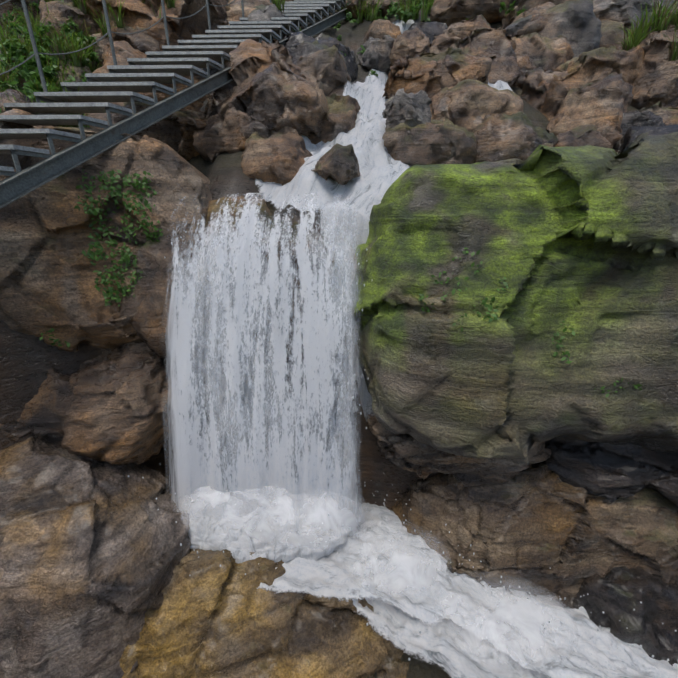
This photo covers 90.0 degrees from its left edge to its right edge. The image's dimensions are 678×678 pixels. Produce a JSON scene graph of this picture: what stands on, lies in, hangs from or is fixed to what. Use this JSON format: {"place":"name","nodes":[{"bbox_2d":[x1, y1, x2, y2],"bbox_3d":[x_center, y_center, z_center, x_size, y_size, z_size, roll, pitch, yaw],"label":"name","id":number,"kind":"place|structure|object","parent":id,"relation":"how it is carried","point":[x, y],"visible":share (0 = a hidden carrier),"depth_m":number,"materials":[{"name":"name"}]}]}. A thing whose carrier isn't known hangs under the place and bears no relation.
{"place":"outdoors","nodes":[
{"label":"outdoors","id":0,"kind":"place"},
{"bbox_2d":[172,482,255,538],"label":"water mist","id":1,"kind":"structure","parent":0,"point":[188,517],"depth_m":4.22,"materials":[{"name":"white liquid"}]},
{"bbox_2d":[177,486,345,552],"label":"water mist","id":2,"kind":"structure","parent":0,"point":[276,510],"depth_m":4.12,"materials":[{"name":"white liquid"}]},
{"bbox_2d":[264,489,370,560],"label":"water mist","id":3,"kind":"structure","parent":0,"point":[321,514],"depth_m":4.09,"materials":[{"name":"white liquid"}]},
{"bbox_2d":[0,0,639,677],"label":"terrain ground","id":4,"kind":"structure","parent":0,"point":[26,362],"depth_m":4.75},
{"bbox_2d":[0,89,35,113],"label":"scree rock","id":5,"kind":"object","parent":4,"relation":"on","point":[15,93],"visible":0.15,"depth_m":4.56,"materials":[{"name":"stone"}]},
{"bbox_2d":[0,0,40,29],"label":"shrub","id":6,"kind":"object","parent":4,"relation":"on","point":[5,7],"visible":0.08,"depth_m":7.00,"materials":[{"name":"green plant"}]},
{"bbox_2d":[50,59,91,91],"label":"scree rock","id":7,"kind":"object","parent":4,"relation":"on","point":[81,70],"visible":0.29,"depth_m":5.82,"materials":[{"name":"stone"}]},
{"bbox_2d":[0,339,176,464],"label":"rock","id":8,"kind":"object","parent":4,"relation":"on","point":[106,405],"visible":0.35,"depth_m":3.96,"materials":[{"name":"brown stone"}]},
{"bbox_2d":[0,436,190,677],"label":"rock","id":9,"kind":"object","parent":4,"relation":"on","point":[93,552],"visible":0.75,"depth_m":3.37,"materials":[{"name":"brown stone"}]},
{"bbox_2d":[88,33,109,64],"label":"rock","id":10,"kind":"object","parent":4,"relation":"on","point":[102,43],"visible":0.25,"depth_m":6.39,"materials":[{"name":"brown stone"}]},
{"bbox_2d":[38,0,97,39],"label":"scree rock","id":11,"kind":"object","parent":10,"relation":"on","point":[61,9],"visible":0.44,"depth_m":6.21,"materials":[{"name":"brown stone"}]},
{"bbox_2d":[0,109,211,351],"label":"boulder","id":12,"kind":"object","parent":4,"relation":"on","point":[48,275],"visible":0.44,"depth_m":3.81,"materials":[{"name":"brown stone"}]},
{"bbox_2d":[92,54,128,72],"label":"rock","id":13,"kind":"object","parent":4,"relation":"on","point":[121,60],"visible":0.06,"depth_m":5.89,"materials":[{"name":"brown stone"}]},
{"bbox_2d":[102,41,146,66],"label":"rock","id":14,"kind":"object","parent":4,"relation":"on","point":[124,49],"visible":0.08,"depth_m":6.05,"materials":[{"name":"brown stone"}]},
{"bbox_2d":[112,26,162,53],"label":"rock","id":15,"kind":"object","parent":4,"relation":"on","point":[143,42],"visible":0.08,"depth_m":6.38,"materials":[{"name":"brown stone"}]},
{"bbox_2d":[64,0,228,50],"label":"scree rock","id":16,"kind":"object","parent":4,"relation":"on","point":[135,13],"visible":0.23,"depth_m":6.44,"materials":[{"name":"brown stone"}]},
{"bbox_2d":[85,102,207,159],"bbox_3d":[-2.728,-3.200,5.860,2.879,1.503,1.768,0,20,1],"label":"scree rock","id":17,"kind":"object","parent":4,"relation":"on","point":[175,131],"visible":0.15,"depth_m":5.20,"materials":[{"name":"brown stone"}]},
{"bbox_2d":[86,93,142,125],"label":"rock","id":18,"kind":"object","parent":17,"relation":"on","point":[119,103],"depth_m":5.19,"materials":[{"name":"brown stone"}]},
{"bbox_2d":[0,0,348,208],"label":"stair","id":19,"kind":"object","parent":4,"relation":"on","point":[153,71],"visible":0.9,"depth_m":4.28,"materials":[{"name":"metal"}]},
{"bbox_2d":[143,76,207,111],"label":"scree rock","id":20,"kind":"object","parent":4,"relation":"on","point":[196,105],"visible":0.08,"depth_m":5.61,"materials":[{"name":"brown stone"}]},
{"bbox_2d":[200,74,212,110],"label":"rock","id":21,"kind":"object","parent":4,"relation":"on","point":[203,107],"visible":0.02,"depth_m":5.68,"materials":[{"name":"grey stone"}]},
{"bbox_2d":[200,62,221,74],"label":"rock","id":22,"kind":"object","parent":4,"relation":"on","point":[213,70],"visible":0.02,"depth_m":6.16,"materials":[{"name":"brown stone"}]},
{"bbox_2d":[225,0,272,24],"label":"rock","id":23,"kind":"object","parent":4,"relation":"on","point":[234,11],"visible":0.06,"depth_m":7.06,"materials":[{"name":"brown stone"}]},
{"bbox_2d":[193,39,328,162],"bbox_3d":[-1.088,-3.684,5.746,2.465,2.336,2.185,0,20,1],"label":"scree rock","id":24,"kind":"object","parent":4,"relation":"on","point":[268,89],"visible":0.52,"depth_m":4.98,"materials":[{"name":"brown stone"}]},
{"bbox_2d":[0,0,526,127],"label":"bank plant foliage","id":25,"kind":"object","parent":4,"relation":"on","point":[28,70],"visible":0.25,"depth_m":5.71,"materials":[{"name":"green plant"}]},
{"bbox_2d":[119,549,408,677],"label":"rock","id":26,"kind":"object","parent":4,"relation":"on","point":[210,617],"visible":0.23,"depth_m":3.69,"materials":[{"name":"brown stone"}]},
{"bbox_2d":[248,4,285,38],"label":"rock","id":27,"kind":"object","parent":4,"relation":"on","point":[261,12],"visible":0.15,"depth_m":6.61,"materials":[{"name":"grey stone"}]},
{"bbox_2d":[241,126,312,185],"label":"rock","id":28,"kind":"object","parent":4,"relation":"on","point":[280,155],"visible":0.4,"depth_m":4.73,"materials":[{"name":"brown stone"}]},
{"bbox_2d":[204,196,356,380],"bbox_3d":[-0.531,0.438,5.862,4.115,5.476,2.590,0,20,1],"label":"rock ledge","id":29,"kind":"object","parent":4,"relation":"on","point":[214,205],"depth_m":4.44,"materials":[{"name":"brown stone"}]},
{"bbox_2d":[117,235,189,358],"bbox_3d":[-2.315,-0.608,4.518,1.012,1.862,1.378,0,20,1],"label":"fallen rock","id":30,"kind":"object","parent":29,"relation":"attached to","point":[146,303],"visible":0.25,"depth_m":4.02,"materials":[{"name":"brown stone"}]},
{"bbox_2d":[170,483,454,626],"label":"water pool","id":31,"kind":"structure","parent":4,"relation":"on","point":[328,576],"depth_m":4.07,"materials":[{"name":"liquid"}]},
{"bbox_2d":[161,193,364,537],"bbox_3d":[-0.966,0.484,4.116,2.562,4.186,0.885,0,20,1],"label":"waterfall","id":32,"kind":"object","parent":31,"relation":"on","point":[322,339],"visible":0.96,"depth_m":3.88,"materials":[{"name":"white liquid"}]},
{"bbox_2d":[188,497,363,562],"bbox_3d":[-1.087,2.423,4.689,2.870,0.720,1.429,0,20,1],"label":"water foam","id":33,"kind":"object","parent":31,"relation":"on","point":[242,555],"visible":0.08,"depth_m":4.21,"materials":[{"name":"liquid"}]},
{"bbox_2d":[128,218,675,677],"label":"water spray","id":34,"kind":"object","parent":31,"relation":"on","point":[338,440],"visible":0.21,"depth_m":3.78,"materials":[{"name":"liquid"}]},
{"bbox_2d":[288,39,349,75],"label":"rock","id":35,"kind":"object","parent":4,"relation":"on","point":[303,49],"visible":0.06,"depth_m":5.86,"materials":[{"name":"grey stone"}]},
{"bbox_2d":[282,31,357,82],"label":"scree rock","id":36,"kind":"object","parent":4,"relation":"on","point":[295,38],"visible":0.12,"depth_m":6.31,"materials":[{"name":"grey stone"}]},
{"bbox_2d":[295,45,350,96],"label":"rock","id":37,"kind":"object","parent":4,"relation":"on","point":[325,71],"visible":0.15,"depth_m":5.63,"materials":[{"name":"stone"}]},
{"bbox_2d":[308,93,359,144],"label":"rock","id":38,"kind":"object","parent":4,"relation":"on","point":[343,112],"visible":0.19,"depth_m":5.26,"materials":[{"name":"brown stone"}]},
{"bbox_2d":[311,143,359,184],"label":"rock","id":39,"kind":"object","parent":4,"relation":"on","point":[338,163],"visible":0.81,"depth_m":4.34,"materials":[{"name":"stone"}]},
{"bbox_2d":[0,0,677,126],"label":"grass","id":40,"kind":"structure","parent":4,"relation":"on","point":[638,35],"depth_m":5.78,"materials":[{"name":"green plant"}]},
{"bbox_2d":[40,169,641,396],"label":"creeping plants","id":41,"kind":"object","parent":4,"relation":"on","point":[92,254],"visible":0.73,"depth_m":3.88,"materials":[{"name":"green plant"}]},
{"bbox_2d":[355,35,394,74],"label":"scree rock","id":42,"kind":"object","parent":4,"relation":"on","point":[376,54],"visible":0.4,"depth_m":6.88,"materials":[{"name":"grey stone"}]},
{"bbox_2d":[346,0,406,19],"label":"grass","id":43,"kind":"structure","parent":4,"relation":"on","point":[385,5],"depth_m":7.93,"materials":[{"name":"green plant"}]},
{"bbox_2d":[364,19,400,42],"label":"rock","id":44,"kind":"object","parent":4,"relation":"on","point":[379,28],"visible":0.29,"depth_m":7.43,"materials":[{"name":"brown stone"}]},
{"bbox_2d":[382,95,393,118],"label":"scree rock","id":45,"kind":"object","parent":4,"relation":"on","point":[388,103],"visible":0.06,"depth_m":5.33,"materials":[{"name":"grey stone"}]},
{"bbox_2d":[385,88,431,131],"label":"rock","id":46,"kind":"object","parent":4,"relation":"on","point":[411,109],"visible":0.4,"depth_m":4.82,"materials":[{"name":"grey stone"}]},
{"bbox_2d":[390,28,429,65],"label":"rock","id":47,"kind":"object","parent":4,"relation":"on","point":[412,42],"visible":0.54,"depth_m":6.60,"materials":[{"name":"brown stone"}]},
{"bbox_2d":[382,118,457,165],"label":"rock","id":48,"kind":"object","parent":4,"relation":"on","point":[420,144],"visible":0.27,"depth_m":4.81,"materials":[{"name":"brown stone"}]},
{"bbox_2d":[408,21,446,46],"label":"rock","id":49,"kind":"object","parent":4,"relation":"on","point":[431,30],"visible":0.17,"depth_m":7.38,"materials":[{"name":"grey stone"}]},
{"bbox_2d":[383,47,496,98],"bbox_3d":[1.723,-4.097,5.951,1.796,1.590,1.321,5,21,14],"label":"scree rock","id":50,"kind":"object","parent":4,"relation":"on","point":[431,75],"visible":0.38,"depth_m":5.41,"materials":[{"name":"brown stone"}]},
{"bbox_2d":[430,33,460,53],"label":"rock","id":51,"kind":"object","parent":4,"relation":"on","point":[441,43],"visible":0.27,"depth_m":6.97,"materials":[{"name":"brown stone"}]},
{"bbox_2d":[435,124,476,163],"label":"scree rock","id":52,"kind":"object","parent":4,"relation":"on","point":[463,141],"visible":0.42,"depth_m":4.74,"materials":[{"name":"stone"}]},
{"bbox_2d":[367,414,550,486],"bbox_3d":[1.602,1.291,4.897,2.472,1.318,1.765,0,20,1],"label":"ledge rock","id":53,"kind":"object","parent":4,"relation":"on","point":[408,452],"visible":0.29,"depth_m":4.19,"materials":[{"name":"brown stone"}]},
{"bbox_2d":[443,15,490,39],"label":"scree rock","id":54,"kind":"object","parent":4,"relation":"on","point":[462,29],"visible":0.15,"depth_m":6.95,"materials":[{"name":"brown stone"}]},
{"bbox_2d":[430,0,508,26],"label":"scree rock","id":55,"kind":"object","parent":4,"relation":"on","point":[448,12],"visible":0.42,"depth_m":7.58,"materials":[{"name":"brown stone"}]},
{"bbox_2d":[437,79,523,132],"bbox_3d":[2.086,-3.390,5.332,1.442,1.062,1.101,0,20,1],"label":"rock","id":56,"kind":"object","parent":4,"relation":"on","point":[472,100],"visible":0.27,"depth_m":4.91,"materials":[{"name":"brown stone"}]},
{"bbox_2d":[429,86,452,120],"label":"rock","id":57,"kind":"object","parent":56,"relation":"on","point":[439,111],"visible":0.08,"depth_m":5.13,"materials":[{"name":"brown stone"}]},
{"bbox_2d":[473,114,491,124],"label":"rock","id":58,"kind":"object","parent":4,"relation":"on","point":[479,120],"visible":0.02,"depth_m":4.93,"materials":[{"name":"brown stone"}]},
{"bbox_2d":[445,27,520,86],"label":"rock","id":59,"kind":"object","parent":4,"relation":"on","point":[500,43],"visible":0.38,"depth_m":6.11,"materials":[{"name":"brown stone"}]},
{"bbox_2d":[351,590,615,677],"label":"water rapids","id":60,"kind":"structure","parent":4,"relation":"on","point":[401,630],"depth_m":3.62,"materials":[{"name":"liquid"}]},
{"bbox_2d":[488,80,511,90],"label":"water","id":61,"kind":"structure","parent":4,"relation":"on","point":[500,85],"depth_m":6.03,"materials":[{"name":"liquid"}]},
{"bbox_2d":[353,132,677,464],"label":"mossy boulder","id":62,"kind":"object","parent":4,"relation":"on","point":[582,241],"visible":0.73,"depth_m":3.41,"materials":[{"name":"green stone"}]},
{"bbox_2d":[473,112,558,162],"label":"scree rock","id":63,"kind":"object","parent":4,"relation":"on","point":[517,135],"visible":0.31,"depth_m":4.69,"materials":[{"name":"brown stone"}]},
{"bbox_2d":[377,463,677,608],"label":"ledge rock","id":64,"kind":"object","parent":4,"relation":"on","point":[532,524],"visible":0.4,"depth_m":4.10,"materials":[{"name":"brown stone"}]},
{"bbox_2d":[381,518,677,677],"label":"water rapids","id":65,"kind":"structure","parent":4,"relation":"on","point":[634,658],"depth_m":3.67,"materials":[{"name":"white liquid"}]},
{"bbox_2d":[511,2,555,36],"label":"scree rock","id":66,"kind":"object","parent":4,"relation":"on","point":[537,23],"visible":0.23,"depth_m":6.69,"materials":[{"name":"brown stone"}]},
{"bbox_2d":[501,0,567,28],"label":"rock","id":67,"kind":"object","parent":4,"relation":"on","point":[510,17],"visible":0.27,"depth_m":7.34,"materials":[{"name":"brown stone"}]},
{"bbox_2d":[512,33,573,87],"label":"rock","id":68,"kind":"object","parent":4,"relation":"on","point":[533,51],"visible":0.29,"depth_m":6.37,"materials":[{"name":"brown stone"}]},
{"bbox_2d":[522,66,567,94],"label":"rock","id":69,"kind":"object","parent":4,"relation":"on","point":[536,76],"visible":0.19,"depth_m":6.07,"materials":[{"name":"brown stone"}]},
{"bbox_2d":[505,0,601,58],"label":"rock","id":70,"kind":"object","parent":4,"relation":"on","point":[576,24],"visible":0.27,"depth_m":6.57,"materials":[{"name":"grey stone"}]},
{"bbox_2d":[555,57,578,71],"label":"rock","id":71,"kind":"object","parent":4,"relation":"on","point":[563,67],"visible":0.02,"depth_m":6.13,"materials":[{"name":"brown stone"}]},
{"bbox_2d":[521,45,643,121],"bbox_3d":[4.351,-4.299,6.430,2.029,1.820,1.688,0,20,1],"label":"scree rock","id":72,"kind":"object","parent":4,"relation":"on","point":[592,66],"visible":0.4,"depth_m":5.71,"materials":[{"name":"brown stone"}]},
{"bbox_2d":[555,124,622,151],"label":"rock","id":73,"kind":"object","parent":4,"relation":"on","point":[583,135],"visible":0.25,"depth_m":5.13,"materials":[{"name":"brown stone"}]},
{"bbox_2d":[546,73,633,145],"bbox_3d":[4.105,-3.393,5.665,1.171,1.659,1.368,0,20,1],"label":"scree rock","id":74,"kind":"object","parent":4,"relation":"on","point":[603,104],"visible":0.52,"depth_m":5.26,"materials":[{"name":"brown stone"}]},
{"bbox_2d":[534,435,677,507],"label":"ledge rock","id":75,"kind":"object","parent":4,"relation":"on","point":[611,473],"visible":0.25,"depth_m":4.04,"materials":[{"name":"grey stone"}]},
{"bbox_2d":[598,16,625,49],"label":"rock","id":76,"kind":"object","parent":4,"relation":"on","point":[609,40],"visible":0.1,"depth_m":6.90,"materials":[{"name":"stone"}]},
{"bbox_2d":[573,566,677,665],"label":"rock","id":77,"kind":"object","parent":4,"relation":"on","point":[616,594],"visible":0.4,"depth_m":3.80,"materials":[{"name":"grey stone"}]},
{"bbox_2d":[592,0,677,39],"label":"scree rock","id":78,"kind":"object","parent":4,"relation":"on","point":[615,10],"visible":0.15,"depth_m":6.98,"materials":[{"name":"grey stone"}]},
{"bbox_2d":[612,110,665,149],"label":"rock","id":79,"kind":"object","parent":4,"relation":"on","point":[637,118],"visible":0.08,"depth_m":5.11,"materials":[{"name":"grey stone"}]},
{"bbox_2d":[617,124,677,152],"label":"scree rock","id":80,"kind":"object","parent":4,"relation":"on","point":[632,133],"visible":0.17,"depth_m":4.84,"materials":[{"name":"grey stone"}]},
{"bbox_2d":[631,8,677,109],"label":"scree rock","id":81,"kind":"object","parent":4,"relation":"on","point":[655,81],"visible":0.25,"depth_m":5.57,"materials":[{"name":"brown stone"}]},
{"bbox_2d":[638,101,677,124],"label":"rock","id":82,"kind":"object","parent":4,"relation":"on","point":[669,115],"visible":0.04,"depth_m":5.14,"materials":[{"name":"brown stone"}]},
{"bbox_2d":[255,19,414,421],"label":"water","id":83,"kind":"structure","parent":0,"point":[381,170],"depth_m":4.66,"materials":[{"name":"liquid"}]},
{"bbox_2d":[341,520,451,603],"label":"water mist","id":84,"kind":"structure","parent":0,"point":[411,563],"depth_m":3.89,"materials":[{"name":"white liquid"}]},
{"bbox_2d":[432,571,578,674],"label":"water mist","id":85,"kind":"structure","parent":0,"point":[520,620],"depth_m":3.52,"materials":[{"name":"white liquid"}]}
]}

